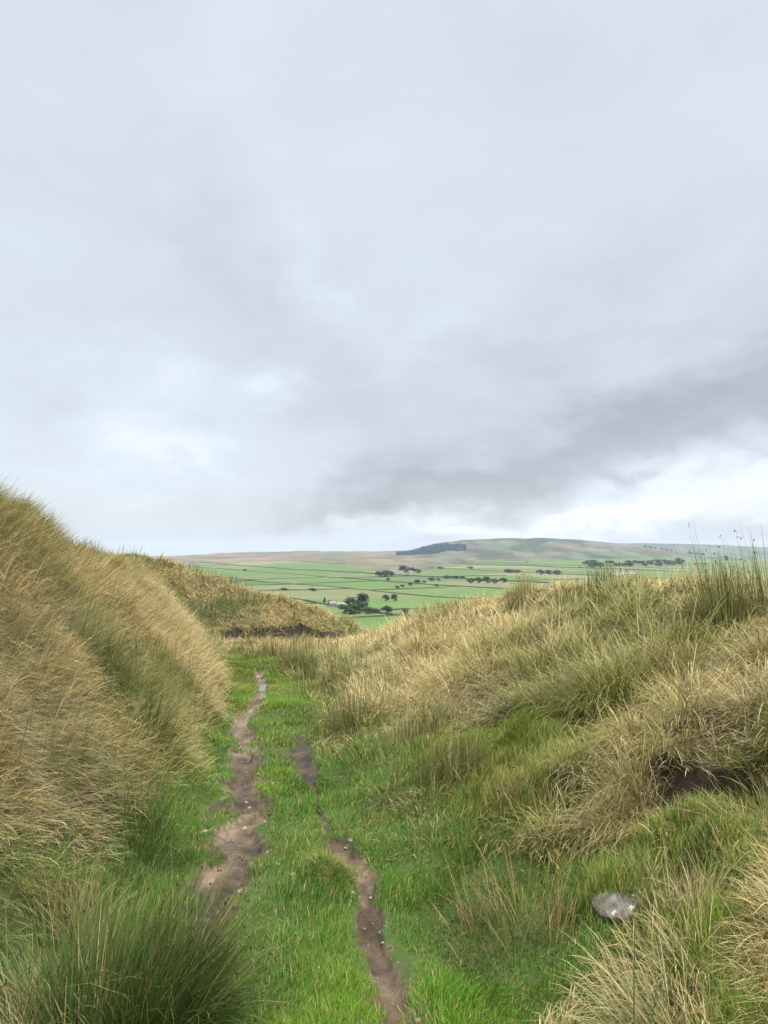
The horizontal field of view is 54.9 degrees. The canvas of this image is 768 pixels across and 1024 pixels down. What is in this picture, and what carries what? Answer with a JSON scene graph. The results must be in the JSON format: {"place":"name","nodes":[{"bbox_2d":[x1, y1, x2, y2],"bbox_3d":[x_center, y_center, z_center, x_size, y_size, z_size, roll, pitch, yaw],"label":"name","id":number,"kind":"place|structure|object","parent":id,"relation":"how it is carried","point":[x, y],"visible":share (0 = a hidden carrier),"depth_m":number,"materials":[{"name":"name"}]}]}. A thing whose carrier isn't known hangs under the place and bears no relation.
{"place":"outdoors","nodes":[
{"label":"outdoors","id":0,"kind":"place"},
{"bbox_2d":[178,669,277,961],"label":"path","id":1,"kind":"structure","parent":0,"point":[247,837],"depth_m":4.73,"materials":[{"name":"brown soil"}]},
{"bbox_2d":[259,684,271,691],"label":"puddle water","id":2,"kind":"structure","parent":1,"relation":"on","point":[262,688],"depth_m":11.21,"materials":[{"name":"grey liquid"}]},
{"bbox_2d":[0,516,767,1023],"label":"ground","id":3,"kind":"structure","parent":0,"point":[692,778],"depth_m":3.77,"materials":[{"name":"green plant"}]},
{"bbox_2d":[0,506,55,587],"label":"rush clump","id":4,"kind":"object","parent":3,"relation":"on","point":[24,557],"visible":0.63,"depth_m":5.74,"materials":[{"name":"beige plant"}]},
{"bbox_2d":[0,491,75,553],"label":"rush clump","id":5,"kind":"object","parent":3,"relation":"on","point":[43,522],"visible":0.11,"depth_m":7.80,"materials":[{"name":"beige plant"}]},
{"bbox_2d":[0,831,162,999],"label":"rush clump","id":6,"kind":"object","parent":3,"relation":"on","point":[57,893],"visible":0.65,"depth_m":3.15,"materials":[{"name":"green plant"}]},
{"bbox_2d":[0,835,167,1023],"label":"rush clump","id":7,"kind":"object","parent":3,"relation":"on","point":[24,1002],"visible":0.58,"depth_m":2.62,"materials":[{"name":"plant"}]},
{"bbox_2d":[77,622,205,766],"bbox_3d":[-1.699,1.248,5.157,1.274,1.111,0.792,-2,-4,40],"label":"rush clump","id":8,"kind":"object","parent":3,"relation":"on","point":[150,708],"visible":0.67,"depth_m":5.17,"materials":[{"name":"green plant"}]},
{"bbox_2d":[43,709,245,872],"bbox_3d":[-1.355,1.518,4.177,1.191,0.880,0.816,-2,-3,31],"label":"rush clump","id":9,"kind":"object","parent":3,"relation":"on","point":[159,822],"visible":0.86,"depth_m":4.09,"materials":[{"name":"plant"}]},
{"bbox_2d":[0,844,314,1023],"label":"rush clump","id":10,"kind":"object","parent":3,"relation":"on","point":[149,1010],"visible":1,"depth_m":2.60,"materials":[{"name":"green plant"}]},
{"bbox_2d":[110,619,213,731],"bbox_3d":[-1.919,1.453,6.846,0.968,1.079,1.654,0,-3,0],"label":"rush clump","id":11,"kind":"object","parent":3,"relation":"on","point":[159,656],"visible":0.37,"depth_m":6.69,"materials":[{"name":"plant"}]},
{"bbox_2d":[78,843,313,1023],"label":"rush clump","id":12,"kind":"object","parent":3,"relation":"on","point":[222,956],"visible":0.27,"depth_m":2.81,"materials":[{"name":"green plant"}]},
{"bbox_2d":[232,642,269,658],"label":"rush clump","id":13,"kind":"object","parent":3,"relation":"on","point":[262,654],"visible":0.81,"depth_m":15.48,"materials":[{"name":"plant"}]},
{"bbox_2d":[243,632,299,655],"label":"rush clump","id":14,"kind":"object","parent":3,"relation":"on","point":[273,652],"visible":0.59,"depth_m":16.11,"materials":[{"name":"beige plant"}]},
{"bbox_2d":[261,628,317,674],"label":"rush clump","id":15,"kind":"object","parent":3,"relation":"on","point":[280,665],"visible":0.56,"depth_m":12.81,"materials":[{"name":"green plant"}]},
{"bbox_2d":[295,640,320,680],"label":"rush clump","id":16,"kind":"object","parent":3,"relation":"on","point":[308,667],"visible":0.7,"depth_m":11.80,"materials":[{"name":"green plant"}]},
{"bbox_2d":[285,633,376,696],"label":"rush clump","id":17,"kind":"object","parent":3,"relation":"on","point":[328,676],"visible":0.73,"depth_m":10.63,"materials":[{"name":"green plant"}]},
{"bbox_2d":[299,847,362,890],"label":"grass tussock","id":18,"kind":"object","parent":3,"relation":"on","point":[330,863],"depth_m":3.83,"materials":[{"name":"green plant"}]},
{"bbox_2d":[284,735,433,1023],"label":"mud","id":19,"kind":"structure","parent":3,"relation":"on","point":[390,987],"depth_m":3.42,"materials":[{"name":"brown soil"}]},
{"bbox_2d":[293,659,426,739],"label":"rush clump","id":20,"kind":"object","parent":3,"relation":"on","point":[349,708],"visible":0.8,"depth_m":7.31,"materials":[{"name":"plant"}]},
{"bbox_2d":[326,640,430,700],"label":"rush clump","id":21,"kind":"object","parent":3,"relation":"on","point":[379,672],"visible":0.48,"depth_m":9.07,"materials":[{"name":"beige plant"}]},
{"bbox_2d":[297,665,465,775],"bbox_3d":[0.079,1.712,6.061,1.888,0.810,1.006,3,-4,-44],"label":"rush clump","id":22,"kind":"object","parent":3,"relation":"on","point":[418,717],"visible":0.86,"depth_m":6.18,"materials":[{"name":"plant"}]},
{"bbox_2d":[0,460,767,1023],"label":"bank grass","id":23,"kind":"structure","parent":3,"relation":"on","point":[604,660],"depth_m":5.46,"materials":[{"name":"beige plant"}]},
{"bbox_2d":[377,685,510,800],"bbox_3d":[0.455,1.516,5.044,0.922,0.757,1.045,2,-3,-29],"label":"rush clump","id":24,"kind":"object","parent":3,"relation":"on","point":[453,762],"visible":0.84,"depth_m":4.88,"materials":[{"name":"green plant"}]},
{"bbox_2d":[417,834,598,1004],"bbox_3d":[0.472,1.622,3.079,0.892,0.492,0.755,-2,-3,31],"label":"rush clump","id":25,"kind":"object","parent":3,"relation":"on","point":[533,928],"visible":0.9,"depth_m":3.13,"materials":[{"name":"green plant"}]},
{"bbox_2d":[493,561,546,614],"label":"rush clump","id":26,"kind":"object","parent":3,"relation":"on","point":[522,598],"visible":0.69,"depth_m":11.34,"materials":[{"name":"beige plant"}]},
{"bbox_2d":[466,730,604,833],"bbox_3d":[0.820,1.449,4.079,0.844,0.540,0.564,-3,-4,42],"label":"rush clump","id":27,"kind":"object","parent":3,"relation":"on","point":[517,788],"visible":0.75,"depth_m":4.05,"materials":[{"name":"plant"}]},
{"bbox_2d":[532,723,614,799],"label":"grass tussock","id":28,"kind":"object","parent":3,"relation":"on","point":[572,761],"depth_m":4.12,"materials":[{"name":"plant"}]},
{"bbox_2d":[542,550,628,617],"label":"rush clump","id":29,"kind":"object","parent":3,"relation":"on","point":[578,593],"visible":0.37,"depth_m":9.00,"materials":[{"name":"beige plant"}]},
{"bbox_2d":[592,890,644,925],"bbox_3d":[0.954,1.620,2.975,0.211,0.185,0.198,2,-3,-33],"label":"rock","id":30,"kind":"object","parent":3,"relation":"on","point":[614,908],"visible":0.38,"depth_m":2.92,"materials":[{"name":"grey stone"}]},
{"bbox_2d":[533,714,707,869],"bbox_3d":[1.207,1.318,3.624,0.778,0.673,1.053,-2,-3,34],"label":"grass tussock","id":31,"kind":"object","parent":3,"relation":"on","point":[638,790],"depth_m":3.59,"materials":[{"name":"plant"}]},
{"bbox_2d":[581,576,676,631],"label":"rush clump","id":32,"kind":"object","parent":3,"relation":"on","point":[622,593],"visible":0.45,"depth_m":7.73,"materials":[{"name":"plant"}]},
{"bbox_2d":[522,882,766,1023],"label":"grass tussock","id":33,"kind":"object","parent":3,"relation":"on","point":[629,999],"depth_m":2.41,"materials":[{"name":"beige plant"}]},
{"bbox_2d":[624,676,741,768],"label":"grass tussock","id":34,"kind":"object","parent":3,"relation":"on","point":[702,726],"depth_m":3.83,"materials":[{"name":"plant"}]},
{"bbox_2d":[624,566,767,625],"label":"rush clump","id":35,"kind":"object","parent":3,"relation":"on","point":[684,597],"visible":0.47,"depth_m":6.50,"materials":[{"name":"beige plant"}]},
{"bbox_2d":[637,836,757,917],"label":"grass tussock","id":36,"kind":"object","parent":3,"relation":"on","point":[680,894],"depth_m":2.75,"materials":[{"name":"plant"}]},
{"bbox_2d":[650,522,767,636],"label":"rush clump","id":37,"kind":"object","parent":3,"relation":"on","point":[740,603],"visible":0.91,"depth_m":5.67,"materials":[{"name":"plant"}]},
{"bbox_2d":[672,732,767,844],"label":"grass tussock","id":38,"kind":"object","parent":3,"relation":"on","point":[764,795],"depth_m":3.22,"materials":[{"name":"green plant"}]},
{"bbox_2d":[713,923,727,938],"bbox_3d":[1.155,1.440,2.532,0.059,0.056,0.046,-1,-3,19],"label":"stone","id":39,"kind":"object","parent":3,"relation":"on","point":[718,930],"visible":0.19,"depth_m":2.52,"materials":[{"name":"grey stone"}]},
{"bbox_2d":[688,805,767,1023],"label":"grass tussock","id":40,"kind":"object","parent":3,"relation":"on","point":[733,1022],"depth_m":2.28,"materials":[{"name":"beige plant"}]},
{"bbox_2d":[698,656,767,763],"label":"grass tussock","id":41,"kind":"object","parent":3,"relation":"on","point":[758,690],"depth_m":3.71,"materials":[{"name":"beige plant"}]},
{"bbox_2d":[0,0,767,555],"label":"sky","id":42,"kind":"structure","parent":0,"point":[276,275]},
{"bbox_2d":[150,538,767,570],"bbox_3d":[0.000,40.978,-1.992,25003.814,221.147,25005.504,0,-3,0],"label":"hills","id":43,"kind":"structure","parent":0,"point":[548,549],"depth_m":4163.23,"materials":[{"name":"green plant"}]},
{"bbox_2d":[396,542,466,554],"bbox_3d":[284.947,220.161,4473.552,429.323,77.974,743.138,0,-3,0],"label":"conifer forest","id":44,"kind":"object","parent":43,"relation":"on","point":[434,548],"visible":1,"depth_m":4349.64,"materials":[{"name":"green plant"}]},
{"bbox_2d":[181,554,767,632],"bbox_3d":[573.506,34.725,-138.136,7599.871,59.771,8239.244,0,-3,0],"label":"field","id":45,"kind":"structure","parent":0,"point":[377,601],"depth_m":1707.01,"materials":[{"name":"green plant"}]},
{"bbox_2d":[236,584,290,585],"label":"field wall","id":46,"kind":"structure","parent":45,"relation":"on","point":[268,584],"depth_m":1366.21,"materials":[{"name":"grey stone"}]},
{"bbox_2d":[248,577,312,579],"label":"field wall","id":47,"kind":"structure","parent":45,"relation":"on","point":[281,578],"depth_m":1632.34,"materials":[{"name":"grey stone"}]},
{"bbox_2d":[255,588,349,590],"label":"field wall","id":48,"kind":"structure","parent":45,"relation":"on","point":[303,589],"depth_m":1181.78,"materials":[{"name":"grey stone"}]},
{"bbox_2d":[328,600,336,606],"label":"farmhouse","id":49,"kind":"object","parent":45,"relation":"on","point":[332,603],"visible":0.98,"depth_m":829.98,"materials":[{"name":"white stone"}]},
{"bbox_2d":[297,580,376,583],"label":"field wall","id":50,"kind":"structure","parent":45,"relation":"on","point":[334,582],"depth_m":1432.02,"materials":[{"name":"grey stone"}]},
{"bbox_2d":[214,576,471,598],"bbox_3d":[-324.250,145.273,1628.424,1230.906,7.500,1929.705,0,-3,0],"label":"field wall","id":51,"kind":"structure","parent":45,"relation":"on","point":[358,589],"depth_m":1199.58,"materials":[{"name":"grey stone"}]},
{"bbox_2d":[337,605,348,612],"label":"tree","id":52,"kind":"object","parent":45,"relation":"on","point":[342,607],"visible":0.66,"depth_m":741.73,"materials":[{"name":"green plant"}]},
{"bbox_2d":[277,595,414,616],"bbox_3d":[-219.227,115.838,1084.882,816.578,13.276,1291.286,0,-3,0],"label":"field hedge","id":53,"kind":"object","parent":45,"relation":"on","point":[359,609],"visible":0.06,"depth_m":833.38,"materials":[{"name":"green plant"}]},
{"bbox_2d":[184,565,512,588],"bbox_3d":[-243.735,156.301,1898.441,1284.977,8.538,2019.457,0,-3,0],"label":"field wall","id":54,"kind":"structure","parent":45,"relation":"on","point":[377,580],"depth_m":1458.76,"materials":[{"name":"grey stone"}]},
{"bbox_2d":[343,607,355,614],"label":"bush","id":55,"kind":"object","parent":45,"relation":"on","point":[350,610],"visible":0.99,"depth_m":728.77,"materials":[{"name":"green plant"}]},
{"bbox_2d":[343,597,356,606],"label":"tree","id":56,"kind":"object","parent":45,"relation":"on","point":[349,600],"visible":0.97,"depth_m":830.84,"materials":[{"name":"green plant"}]},
{"bbox_2d":[350,604,361,613],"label":"tree","id":57,"kind":"object","parent":45,"relation":"on","point":[356,607],"visible":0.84,"depth_m":735.90,"materials":[{"name":"green plant"}]},
{"bbox_2d":[355,602,365,611],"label":"tree","id":58,"kind":"object","parent":45,"relation":"on","point":[362,604],"visible":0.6,"depth_m":754.27,"materials":[{"name":"green plant"}]},
{"bbox_2d":[355,592,369,606],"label":"tree","id":59,"kind":"object","parent":45,"relation":"on","point":[362,596],"visible":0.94,"depth_m":828.51,"materials":[{"name":"green plant"}]},
{"bbox_2d":[338,614,394,618],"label":"field wall","id":60,"kind":"structure","parent":45,"relation":"on","point":[371,616],"depth_m":693.14,"materials":[{"name":"grey stone"}]},
{"bbox_2d":[362,606,374,613],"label":"tree","id":61,"kind":"object","parent":45,"relation":"on","point":[367,610],"visible":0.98,"depth_m":733.96,"materials":[{"name":"green plant"}]},
{"bbox_2d":[342,576,404,577],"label":"field wall","id":62,"kind":"structure","parent":45,"relation":"on","point":[374,576],"depth_m":1679.62,"materials":[{"name":"grey stone"}]},
{"bbox_2d":[381,595,388,600],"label":"tree","id":63,"kind":"object","parent":45,"relation":"on","point":[386,597],"visible":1,"depth_m":949.51,"materials":[{"name":"green plant"}]},
{"bbox_2d":[380,570,390,576],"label":"tree","id":64,"kind":"object","parent":45,"relation":"on","point":[386,573],"visible":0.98,"depth_m":1681.19,"materials":[{"name":"green plant"}]},
{"bbox_2d":[380,605,391,612],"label":"tree","id":65,"kind":"object","parent":45,"relation":"on","point":[388,609],"visible":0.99,"depth_m":736.54,"materials":[{"name":"green plant"}]},
{"bbox_2d":[203,562,572,583],"bbox_3d":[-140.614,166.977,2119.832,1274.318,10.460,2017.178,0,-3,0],"label":"field hedge","id":66,"kind":"object","parent":45,"relation":"on","point":[381,574],"visible":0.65,"depth_m":1905.53,"materials":[{"name":"green plant"}]},
{"bbox_2d":[391,593,397,600],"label":"tree","id":67,"kind":"object","parent":45,"relation":"on","point":[394,595],"visible":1,"depth_m":949.42,"materials":[{"name":"green plant"}]},
{"bbox_2d":[377,608,425,610],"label":"field wall","id":68,"kind":"structure","parent":45,"relation":"on","point":[396,609],"depth_m":789.79,"materials":[{"name":"grey stone"}]},
{"bbox_2d":[398,565,406,572],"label":"tree","id":69,"kind":"object","parent":45,"relation":"on","point":[401,568],"visible":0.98,"depth_m":1949.80,"materials":[{"name":"green plant"}]},
{"bbox_2d":[406,567,414,572],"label":"farmhouse","id":70,"kind":"object","parent":45,"relation":"on","point":[409,568],"visible":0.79,"depth_m":1949.99,"materials":[{"name":"grey stone"}]},
{"bbox_2d":[372,586,458,589],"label":"field wall","id":71,"kind":"structure","parent":45,"relation":"on","point":[411,588],"depth_m":1226.20,"materials":[{"name":"grey stone"}]},
{"bbox_2d":[467,578,475,582],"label":"tree","id":72,"kind":"object","parent":45,"relation":"on","point":[470,580],"visible":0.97,"depth_m":1403.42,"materials":[{"name":"green plant"}]},
{"bbox_2d":[443,575,501,576],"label":"field wall","id":73,"kind":"structure","parent":45,"relation":"on","point":[484,575],"depth_m":1730.18,"materials":[{"name":"grey stone"}]},
{"bbox_2d":[473,577,482,583],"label":"tree","id":74,"kind":"object","parent":45,"relation":"on","point":[479,579],"visible":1,"depth_m":1382.74,"materials":[{"name":"green plant"}]},
{"bbox_2d":[482,576,490,582],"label":"tree","id":75,"kind":"object","parent":45,"relation":"on","point":[486,578],"visible":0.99,"depth_m":1399.80,"materials":[{"name":"green plant"}]},
{"bbox_2d":[429,567,677,578],"bbox_3d":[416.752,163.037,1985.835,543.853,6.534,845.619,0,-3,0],"label":"field wall","id":76,"kind":"structure","parent":45,"relation":"on","point":[550,573],"depth_m":1903.71,"materials":[{"name":"grey stone"}]},
{"bbox_2d":[552,570,560,574],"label":"tree","id":77,"kind":"object","parent":45,"relation":"on","point":[556,571],"visible":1,"depth_m":1842.53,"materials":[{"name":"green plant"}]},
{"bbox_2d":[454,563,686,571],"bbox_3d":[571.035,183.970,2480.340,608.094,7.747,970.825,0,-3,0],"label":"field hedge","id":78,"kind":"object","parent":45,"relation":"on","point":[568,567],"visible":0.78,"depth_m":2425.94,"materials":[{"name":"green plant"}]},
{"bbox_2d":[475,562,701,569],"bbox_3d":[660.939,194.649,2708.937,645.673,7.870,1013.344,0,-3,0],"label":"field wall","id":79,"kind":"structure","parent":45,"relation":"on","point":[576,565],"depth_m":2831.10,"materials":[{"name":"grey stone"}]}
]}

